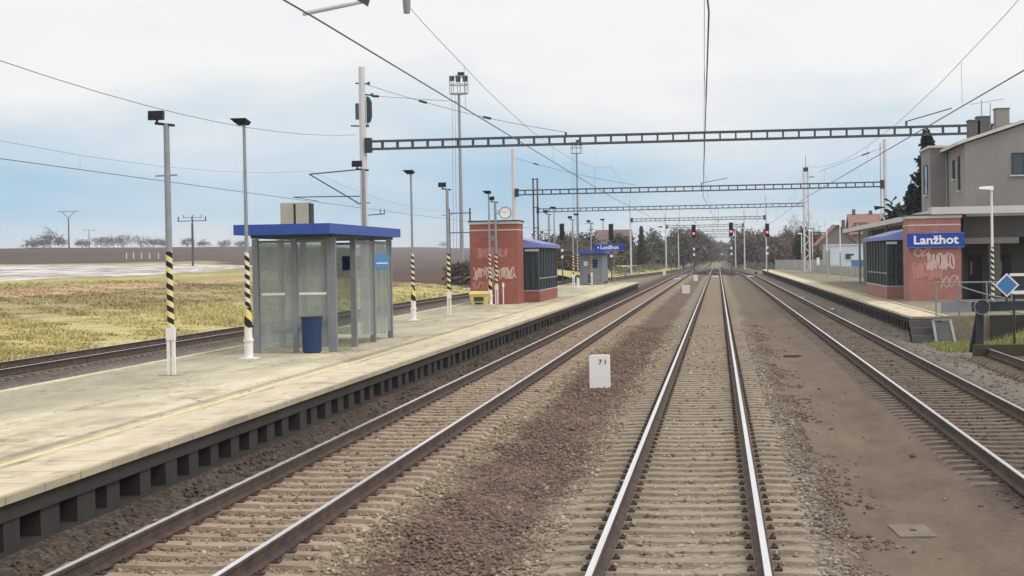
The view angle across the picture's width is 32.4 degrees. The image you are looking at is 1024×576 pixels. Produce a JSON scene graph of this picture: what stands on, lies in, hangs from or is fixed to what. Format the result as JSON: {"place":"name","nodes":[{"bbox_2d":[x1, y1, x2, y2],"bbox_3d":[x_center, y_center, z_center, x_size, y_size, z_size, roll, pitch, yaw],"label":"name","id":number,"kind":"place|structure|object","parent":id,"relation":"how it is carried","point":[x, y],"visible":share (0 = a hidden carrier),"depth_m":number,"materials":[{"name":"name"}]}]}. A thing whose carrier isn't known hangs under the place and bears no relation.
{"place":"outdoors","nodes":[
{"label":"outdoors","id":0,"kind":"place"},
{"bbox_2d":[0,263,264,281],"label":"foil covered field","id":1,"kind":"structure","parent":0,"point":[17,272],"depth_m":425.81,"materials":[{"name":"white plastic"}]},
{"bbox_2d":[177,216,206,265],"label":"power pole","id":2,"kind":"object","parent":1,"relation":"on","point":[192,237],"visible":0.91,"depth_m":534.45,"materials":[{"name":"metal"}]},
{"bbox_2d":[0,261,470,361],"bbox_3d":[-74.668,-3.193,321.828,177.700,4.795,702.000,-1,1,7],"label":"grass field","id":3,"kind":"structure","parent":0,"point":[228,275],"depth_m":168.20,"materials":[{"name":"yellow plant"}]},
{"bbox_2d":[0,246,564,287],"bbox_3d":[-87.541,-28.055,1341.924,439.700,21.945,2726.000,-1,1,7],"label":"ploughed field","id":4,"kind":"structure","parent":0,"point":[429,262],"depth_m":746.98,"materials":[{"name":"soil"}]},
{"bbox_2d":[19,238,49,247],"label":"skyline tree","id":5,"kind":"object","parent":4,"relation":"on","point":[35,244],"visible":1,"depth_m":839.57,"materials":[{"name":"grey plant"}]},
{"bbox_2d":[126,235,153,246],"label":"skyline tree","id":6,"kind":"object","parent":4,"relation":"on","point":[138,242],"visible":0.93,"depth_m":1034.49,"materials":[{"name":"grey plant"}]},
{"bbox_2d":[442,256,469,284],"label":"bush","id":7,"kind":"object","parent":4,"relation":"on","point":[460,273],"visible":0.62,"depth_m":205.36,"materials":[{"name":"brown plant"}]},
{"bbox_2d":[449,72,467,262],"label":"lighting tower","id":8,"kind":"structure","parent":4,"relation":"on","point":[459,75],"depth_m":238.03,"materials":[{"name":"metal"}]},
{"bbox_2d":[529,229,582,255],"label":"broad tree","id":9,"kind":"object","parent":4,"relation":"on","point":[551,238],"visible":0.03,"depth_m":331.24,"materials":[{"name":"brown plant"}]},
{"bbox_2d":[571,140,582,238],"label":"lighting tower","id":10,"kind":"structure","parent":4,"relation":"on","point":[577,203],"depth_m":381.45,"materials":[{"name":"metal"}]},
{"bbox_2d":[594,229,632,264],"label":"house","id":11,"kind":"structure","parent":4,"relation":"on","point":[606,233],"depth_m":423.23,"materials":[{"name":"brown tile"}]},
{"bbox_2d":[0,282,638,559],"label":"island platform","id":12,"kind":"structure","parent":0,"point":[77,450],"depth_m":28.50,"materials":[{"name":"concrete"}]},
{"bbox_2d":[148,110,184,375],"bbox_3d":[-6.842,-0.883,34.818,0.550,5.230,0.320,-1,1,7],"label":"floodlight post","id":13,"kind":"object","parent":12,"relation":"on","point":[170,327],"visible":1,"depth_m":34.76,"materials":[{"name":"metal"}]},
{"bbox_2d":[229,118,259,358],"bbox_3d":[-6.127,-1.121,40.319,0.460,5.500,0.500,-1,1,7],"label":"platform lamp","id":14,"kind":"object","parent":12,"relation":"on","point":[248,339],"visible":1,"depth_m":40.32,"materials":[{"name":"metal"}]},
{"bbox_2d":[300,316,322,352],"bbox_3d":[-4.840,1.130,42.556,0.540,0.880,0.532,-1,1,7],"label":"litter bin","id":15,"kind":"object","parent":12,"relation":"on","point":[311,334],"visible":1,"depth_m":42.35,"materials":[{"name":"blue plastic"}]},
{"bbox_2d":[233,223,400,352],"bbox_3d":[-4.843,-0.034,45.879,2.300,3.100,9.300,-1,1,7],"label":"waiting shelter","id":16,"kind":"object","parent":12,"relation":"on","point":[330,234],"visible":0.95,"depth_m":44.80,"materials":[{"name":"blue paint"}]},
{"bbox_2d":[280,202,313,223],"bbox_3d":[-5.507,-1.870,45.117,0.820,0.620,0.400,-1,1,7],"label":"roof cabinet","id":17,"kind":"object","parent":16,"relation":"on","point":[296,213],"visible":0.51,"depth_m":44.93,"materials":[{"name":"metal"}]},
{"bbox_2d":[352,161,370,333],"bbox_3d":[-4.498,-1.224,53.167,0.550,5.230,0.320,-1,1,7],"label":"floodlight post","id":18,"kind":"object","parent":12,"relation":"on","point":[357,164],"visible":0.96,"depth_m":53.11,"materials":[{"name":"metal"}]},
{"bbox_2d":[403,170,419,320],"bbox_3d":[-3.687,-1.556,64.395,0.460,5.500,0.500,-1,1,7],"label":"platform lamp","id":19,"kind":"object","parent":12,"relation":"on","point":[413,308],"visible":1,"depth_m":64.40,"materials":[{"name":"grey metal"}]},
{"bbox_2d":[438,182,455,315],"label":"floodlight post","id":20,"kind":"object","parent":12,"relation":"on","point":[442,184],"visible":1,"depth_m":68.89,"materials":[{"name":"metal"}]},
{"bbox_2d":[469,291,489,304],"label":"grit box","id":21,"kind":"object","parent":12,"relation":"on","point":[479,297],"visible":0.98,"depth_m":84.64,"materials":[{"name":"yellow plastic"}]},
{"bbox_2d":[483,191,494,304],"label":"platform lamp","id":22,"kind":"object","parent":12,"relation":"on","point":[490,280],"visible":1,"depth_m":84.93,"materials":[{"name":"grey metal"}]},
{"bbox_2d":[489,196,500,304],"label":"floodlight post","id":23,"kind":"object","parent":12,"relation":"on","point":[496,260],"visible":1,"depth_m":85.19,"materials":[{"name":"metal"}]},
{"bbox_2d":[496,207,511,218],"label":"station clock","id":24,"kind":"object","parent":23,"relation":"attached to","point":[505,213],"visible":1,"depth_m":85.11,"materials":[{"name":"white glass"}]},
{"bbox_2d":[568,216,575,287],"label":"floodlight post","id":25,"kind":"object","parent":12,"relation":"on","point":[572,233],"visible":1,"depth_m":127.27,"materials":[{"name":"metal"}]},
{"bbox_2d":[574,213,579,286],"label":"platform lamp","id":26,"kind":"object","parent":12,"relation":"on","point":[576,215],"visible":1,"depth_m":131.24,"materials":[{"name":"grey metal"}]},
{"bbox_2d":[587,220,592,284],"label":"floodlight post","id":27,"kind":"object","parent":12,"relation":"on","point":[588,221],"visible":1,"depth_m":142.13,"materials":[{"name":"metal"}]},
{"bbox_2d":[578,251,609,284],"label":"waiting shelter","id":28,"kind":"object","parent":12,"relation":"on","point":[600,266],"visible":0.92,"depth_m":143.21,"materials":[{"name":"blue paint"}]},
{"bbox_2d":[594,244,623,283],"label":"station name board","id":29,"kind":"object","parent":12,"relation":"on","point":[609,247],"visible":0.98,"depth_m":146.48,"materials":[{"name":"blue paint"}]},
{"bbox_2d":[0,141,692,242],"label":"overhead line","id":30,"kind":"object","parent":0,"point":[230,190],"visible":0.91,"depth_m":69.84,"materials":[{"name":"metal"}]},
{"bbox_2d":[0,261,1023,575],"bbox_3d":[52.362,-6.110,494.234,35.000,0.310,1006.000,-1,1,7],"label":"track bed","id":31,"kind":"object","parent":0,"point":[974,539],"visible":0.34,"depth_m":23.26,"materials":[{"name":"gravel"}]},
{"bbox_2d":[0,268,696,380],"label":"railway track","id":32,"kind":"structure","parent":31,"relation":"on","point":[31,366],"depth_m":60.72,"materials":[{"name":"metal"}]},
{"bbox_2d":[302,0,410,15],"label":"catenary portal","id":33,"kind":"object","parent":31,"relation":"on","point":[406,6],"visible":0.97,"depth_m":21.30,"materials":[{"name":"metal"}]},
{"bbox_2d":[0,60,340,135],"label":"cross wire","id":34,"kind":"object","parent":33,"relation":"attached to","point":[147,105],"visible":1,"depth_m":54.54,"materials":[{"name":"black metal"}]},
{"bbox_2d":[43,261,707,575],"bbox_3d":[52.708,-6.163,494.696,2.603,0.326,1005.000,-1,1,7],"label":"railway track","id":35,"kind":"structure","parent":31,"relation":"on","point":[287,543],"depth_m":22.88,"materials":[{"name":"metal"}]},
{"bbox_2d":[449,208,470,297],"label":"cable frame","id":36,"kind":"object","parent":31,"relation":"on","point":[469,212],"visible":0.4,"depth_m":126.24,"materials":[{"name":"grey metal"}]},
{"bbox_2d":[559,224,563,279],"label":"railway signal","id":37,"kind":"object","parent":31,"relation":"on","point":[561,226],"visible":0.88,"depth_m":200.51,"materials":[{"name":"grey metal"}]},
{"bbox_2d":[589,355,609,387],"bbox_3d":[2.034,1.931,40.776,0.470,0.760,0.210,-1,1,7],"label":"kilometre post","id":38,"kind":"object","parent":31,"relation":"on","point":[599,371],"visible":1,"depth_m":40.68,"materials":[{"name":"white paint"}]},
{"bbox_2d":[609,224,613,282],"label":"railway signal","id":39,"kind":"object","parent":31,"relation":"on","point":[611,237],"visible":0.91,"depth_m":199.87,"materials":[{"name":"grey metal"}]},
{"bbox_2d":[293,67,1010,321],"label":"catenary portal","id":40,"kind":"object","parent":31,"relation":"on","point":[363,108],"visible":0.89,"depth_m":86.22,"materials":[{"name":"metal"}]},
{"bbox_2d":[369,85,562,131],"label":"cross wire","id":41,"kind":"object","parent":40,"relation":"attached to","point":[425,102],"visible":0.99,"depth_m":86.70,"materials":[{"name":"metal"}]},
{"bbox_2d":[283,0,690,240],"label":"overhead line","id":42,"kind":"object","parent":40,"relation":"hanging from","point":[298,8],"visible":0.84,"depth_m":31.38,"materials":[{"name":"metal"}]},
{"bbox_2d":[532,155,813,283],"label":"catenary portal","id":43,"kind":"object","parent":31,"relation":"on","point":[803,206],"visible":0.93,"depth_m":213.02,"materials":[{"name":"grey metal"}]},
{"bbox_2d":[542,261,821,575],"bbox_3d":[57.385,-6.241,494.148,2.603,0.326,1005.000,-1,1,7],"label":"railway track","id":44,"kind":"structure","parent":31,"relation":"on","point":[712,303],"depth_m":23.03,"materials":[{"name":"grey metal"}]},
{"bbox_2d":[692,225,695,278],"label":"railway signal","id":45,"kind":"object","parent":31,"relation":"on","point":[693,231],"visible":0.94,"depth_m":228.62,"materials":[{"name":"grey metal"}]},
{"bbox_2d":[629,195,766,274],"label":"catenary portal","id":46,"kind":"object","parent":31,"relation":"on","point":[763,218],"visible":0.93,"depth_m":278.39,"materials":[{"name":"metal"}]},
{"bbox_2d":[511,139,887,219],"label":"catenary portal","id":47,"kind":"object","parent":31,"relation":"on","point":[883,186],"visible":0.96,"depth_m":149.70,"materials":[{"name":"metal"}]},
{"bbox_2d":[665,210,745,270],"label":"catenary portal","id":48,"kind":"object","parent":31,"relation":"on","point":[743,225],"visible":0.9,"depth_m":342.83,"materials":[{"name":"metal"}]},
{"bbox_2d":[678,224,735,268],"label":"catenary portal","id":49,"kind":"object","parent":31,"relation":"on","point":[734,230],"visible":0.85,"depth_m":406.99,"materials":[{"name":"metal"}]},
{"bbox_2d":[678,268,756,275],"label":"turnout","id":50,"kind":"object","parent":31,"relation":"on","point":[716,272],"visible":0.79,"depth_m":289.68,"materials":[{"name":"metal"}]},
{"bbox_2d":[729,222,732,278],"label":"railway signal","id":51,"kind":"object","parent":31,"relation":"on","point":[731,231],"visible":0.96,"depth_m":226.07,"materials":[{"name":"grey metal"}]},
{"bbox_2d":[765,224,768,275],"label":"railway signal","id":52,"kind":"object","parent":31,"relation":"on","point":[767,230],"visible":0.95,"depth_m":227.52,"materials":[{"name":"grey metal"}]},
{"bbox_2d":[713,267,1023,495],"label":"railway track","id":53,"kind":"structure","parent":31,"relation":"on","point":[795,309],"depth_m":34.73,"materials":[{"name":"metal"}]},
{"bbox_2d":[887,524,938,537],"bbox_3d":[4.316,2.616,18.978,0.400,0.022,0.840,-1,1,3],"label":"cover plate","id":54,"kind":"object","parent":31,"relation":"on","point":[912,531],"visible":1,"depth_m":18.92,"materials":[{"name":"concrete"}]},
{"bbox_2d":[931,319,955,342],"bbox_3d":[14.183,1.409,57.806,0.749,0.770,0.340,-1,1,1],"label":"hatch frame","id":55,"kind":"object","parent":31,"relation":"on","point":[942,329],"visible":0.83,"depth_m":57.81,"materials":[{"name":"grey metal"}]},
{"bbox_2d":[924,337,1021,357],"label":"verge grass","id":56,"kind":"structure","parent":31,"relation":"on","point":[943,346],"depth_m":55.27,"materials":[{"name":"green plant"}]},
{"bbox_2d":[968,349,1023,382],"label":"siding track","id":57,"kind":"structure","parent":31,"relation":"on","point":[1006,365],"depth_m":44.22,"materials":[{"name":"metal"}]},
{"bbox_2d":[969,299,1023,355],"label":"buffer stop","id":58,"kind":"object","parent":57,"relation":"on","point":[981,308],"visible":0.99,"depth_m":48.60,"materials":[{"name":"metal"}]},
{"bbox_2d":[995,273,1018,302],"bbox_3d":[13.629,0.005,48.491,0.660,0.830,0.104,-1,1,7],"label":"diamond sign","id":59,"kind":"object","parent":58,"relation":"on","point":[1006,285],"visible":1,"depth_m":48.44,"materials":[{"name":"blue metal"}]},
{"bbox_2d":[1009,273,1023,343],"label":"white frame sign","id":60,"kind":"object","parent":31,"relation":"on","point":[1018,278],"visible":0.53,"depth_m":50.68,"materials":[{"name":"metal"}]},
{"bbox_2d":[0,0,1023,254],"label":"sky","id":61,"kind":"structure","parent":0,"point":[573,67],"materials":[{"name":"white"}]},
{"bbox_2d":[468,220,559,304],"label":"stair house","id":62,"kind":"structure","parent":0,"point":[517,263],"depth_m":85.76,"materials":[{"name":"red brick"}]},
{"bbox_2d":[529,265,677,277],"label":"grass embankment","id":63,"kind":"structure","parent":0,"point":[566,273],"depth_m":274.66,"materials":[{"name":"green plant"}]},
{"bbox_2d":[536,240,589,278],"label":"bush","id":64,"kind":"object","parent":63,"relation":"on","point":[567,259],"visible":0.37,"depth_m":260.81,"materials":[{"name":"brown plant"}]},
{"bbox_2d":[550,233,594,250],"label":"bush","id":65,"kind":"object","parent":63,"relation":"on","point":[581,244],"visible":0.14,"depth_m":284.39,"materials":[{"name":"brown plant"}]},
{"bbox_2d":[579,223,598,247],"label":"broad tree","id":66,"kind":"object","parent":63,"relation":"on","point":[587,237],"visible":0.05,"depth_m":330.37,"materials":[{"name":"brown plant"}]},
{"bbox_2d":[594,247,627,269],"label":"bush","id":67,"kind":"object","parent":63,"relation":"on","point":[618,259],"visible":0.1,"depth_m":299.27,"materials":[{"name":"brown plant"}]},
{"bbox_2d":[602,231,636,264],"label":"broad tree","id":68,"kind":"object","parent":63,"relation":"on","point":[626,243],"visible":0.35,"depth_m":408.28,"materials":[{"name":"brown plant"}]},
{"bbox_2d":[622,247,658,265],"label":"bush","id":69,"kind":"object","parent":63,"relation":"on","point":[634,257],"visible":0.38,"depth_m":377.99,"materials":[{"name":"brown plant"}]},
{"bbox_2d":[633,226,649,265],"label":"spruce tree","id":70,"kind":"object","parent":63,"relation":"on","point":[641,241],"visible":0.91,"depth_m":363.95,"materials":[{"name":"green plant"}]},
{"bbox_2d":[644,226,676,267],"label":"bare tree","id":71,"kind":"object","parent":63,"relation":"on","point":[656,246],"visible":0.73,"depth_m":392.00,"materials":[{"name":"green plant"}]},
{"bbox_2d":[703,0,716,230],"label":"overhead line","id":72,"kind":"object","parent":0,"point":[706,81],"visible":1,"depth_m":30.21,"materials":[{"name":"metal"}]},
{"bbox_2d":[719,0,1023,240],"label":"overhead line","id":73,"kind":"object","parent":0,"point":[923,128],"visible":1,"depth_m":37.44,"materials":[{"name":"metal"}]},
{"bbox_2d":[762,269,1023,342],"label":"side platform","id":74,"kind":"structure","parent":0,"point":[913,318],"depth_m":70.38,"materials":[{"name":"concrete"}]},
{"bbox_2d":[775,259,822,269],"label":"fence","id":75,"kind":"object","parent":74,"relation":"on","point":[795,264],"visible":0.32,"depth_m":250.68,"materials":[{"name":"concrete"}]},
{"bbox_2d":[811,264,863,276],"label":"fence","id":76,"kind":"object","parent":74,"relation":"on","point":[846,270],"visible":0.44,"depth_m":181.92,"materials":[{"name":"concrete"}]},
{"bbox_2d":[822,244,862,266],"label":"hall","id":77,"kind":"structure","parent":74,"relation":"on","point":[848,251],"depth_m":197.01,"materials":[{"name":"paint"}]},
{"bbox_2d":[851,255,862,266],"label":"blue container","id":78,"kind":"object","parent":74,"relation":"on","point":[854,261],"visible":0.1,"depth_m":175.17,"materials":[{"name":"blue plastic"}]},
{"bbox_2d":[874,196,905,227],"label":"evergreen tree","id":79,"kind":"object","parent":74,"relation":"on","point":[895,212],"visible":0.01,"depth_m":128.13,"materials":[{"name":"green plant"}]},
{"bbox_2d":[898,183,915,216],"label":"spruce tree","id":80,"kind":"object","parent":74,"relation":"on","point":[910,188],"visible":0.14,"depth_m":123.31,"materials":[{"name":"green plant"}]},
{"bbox_2d":[863,214,962,300],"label":"stair house","id":81,"kind":"structure","parent":74,"relation":"on","point":[918,274],"depth_m":77.45,"materials":[{"name":"red brick"}]},
{"bbox_2d":[906,232,964,247],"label":"station name board","id":82,"kind":"object","parent":81,"relation":"attached to","point":[934,240],"visible":1,"depth_m":77.17,"materials":[{"name":"blue paint"}]},
{"bbox_2d":[900,129,934,214],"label":"spruce tree","id":83,"kind":"object","parent":74,"relation":"on","point":[916,192],"visible":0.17,"depth_m":119.31,"materials":[{"name":"green plant"}]},
{"bbox_2d":[843,108,1023,298],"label":"station building","id":84,"kind":"structure","parent":74,"relation":"on","point":[955,176],"depth_m":79.88,"materials":[{"name":"grey paint"}]},
{"bbox_2d":[923,164,927,196],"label":"window","id":85,"kind":"structure","parent":84,"relation":"in","point":[925,168],"depth_m":87.99,"materials":[{"name":"glass"}]},
{"bbox_2d":[968,254,981,298],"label":"door","id":86,"kind":"structure","parent":84,"relation":"in","point":[974,261],"depth_m":79.55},
{"bbox_2d":[1000,254,1010,297],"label":"door","id":87,"kind":"structure","parent":84,"relation":"in","point":[1005,259],"depth_m":79.40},
{"bbox_2d":[1010,153,1023,175],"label":"window","id":88,"kind":"structure","parent":84,"relation":"in","point":[1017,158],"depth_m":79.77,"materials":[{"name":"glass"}]},
{"bbox_2d":[935,281,1023,315],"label":"platform railing","id":89,"kind":"object","parent":74,"relation":"on","point":[958,306],"visible":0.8,"depth_m":58.88,"materials":[{"name":"grey metal"}]},
{"bbox_2d":[979,186,994,300],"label":"street lamp","id":90,"kind":"object","parent":74,"relation":"on","point":[990,188],"visible":0.86,"depth_m":66.29,"materials":[{"name":"white metal"}]},
{"bbox_2d":[989,327,1023,343],"bbox_3d":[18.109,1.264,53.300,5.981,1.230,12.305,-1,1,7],"label":"bank grass","id":91,"kind":"structure","parent":0,"point":[1017,338],"depth_m":56.57,"materials":[{"name":"green plant"}]},
{"label":"ground","id":92,"kind":"structure","parent":0,"visible":0},
{"bbox_2d":[594,238,729,261],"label":"wood","id":93,"kind":"object","parent":92,"relation":"on","point":[724,249],"depth_m":962.56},
{"bbox_2d":[664,222,702,268],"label":"bare tree","id":94,"kind":"object","parent":92,"relation":"on","point":[686,252],"visible":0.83,"depth_m":426.15,"materials":[{"name":"brown plant"}]},
{"bbox_2d":[608,260,774,275],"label":"lineside weeds","id":95,"kind":"object","parent":92,"relation":"on","point":[756,265],"visible":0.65,"depth_m":332.54,"materials":[{"name":"green plant"}]},
{"bbox_2d":[686,227,711,266],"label":"bare tree","id":96,"kind":"object","parent":92,"relation":"on","point":[703,245],"visible":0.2,"depth_m":466.43,"materials":[{"name":"brown plant"}]},
{"bbox_2d":[692,228,716,264],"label":"bare tree","id":97,"kind":"object","parent":92,"relation":"on","point":[708,254],"visible":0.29,"depth_m":555.05,"materials":[{"name":"brown plant"}]},
{"bbox_2d":[700,241,723,263],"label":"bare tree","id":98,"kind":"object","parent":92,"relation":"on","point":[715,253],"visible":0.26,"depth_m":674.65,"materials":[{"name":"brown plant"}]},
{"bbox_2d":[729,226,762,266],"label":"bare tree","id":99,"kind":"object","parent":92,"relation":"on","point":[740,235],"visible":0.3,"depth_m":425.06,"materials":[{"name":"brown plant"}]},
{"bbox_2d":[737,229,771,262],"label":"bare tree","id":100,"kind":"object","parent":92,"relation":"on","point":[753,245],"visible":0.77,"depth_m":418.88,"materials":[{"name":"brown plant"}]},
{"label":"rough ground","id":101,"kind":"structure","parent":0,"visible":0},
{"bbox_2d":[756,235,785,264],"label":"bare tree","id":102,"kind":"object","parent":101,"relation":"on","point":[772,239],"visible":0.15,"depth_m":400.06,"materials":[{"name":"brown plant"}]},
{"bbox_2d":[758,238,794,263],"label":"bare tree","id":103,"kind":"object","parent":101,"relation":"on","point":[772,256],"visible":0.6,"depth_m":388.28,"materials":[{"name":"brown plant"}]},
{"bbox_2d":[778,226,794,259],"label":"bare tree","id":104,"kind":"object","parent":101,"relation":"on","point":[788,234],"visible":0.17,"depth_m":409.35,"materials":[{"name":"brown plant"}]},
{"bbox_2d":[774,216,806,259],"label":"bare tree","id":105,"kind":"object","parent":101,"relation":"on","point":[790,245],"visible":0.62,"depth_m":345.97,"materials":[{"name":"brown plant"}]},
{"bbox_2d":[790,226,811,259],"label":"evergreen tree","id":106,"kind":"object","parent":101,"relation":"on","point":[796,249],"visible":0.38,"depth_m":325.56,"materials":[{"name":"green plant"}]},
{"bbox_2d":[800,230,824,259],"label":"bare tree","id":107,"kind":"object","parent":101,"relation":"on","point":[814,241],"visible":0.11,"depth_m":315.71,"materials":[{"name":"brown plant"}]},
{"bbox_2d":[813,220,857,252],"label":"house","id":108,"kind":"structure","parent":101,"relation":"on","point":[833,234],"depth_m":295.63,"materials":[{"name":"beige paint"}]},
{"bbox_2d":[845,209,882,243],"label":"house","id":109,"kind":"structure","parent":101,"relation":"on","point":[853,218],"depth_m":328.64,"materials":[{"name":"red tile"}]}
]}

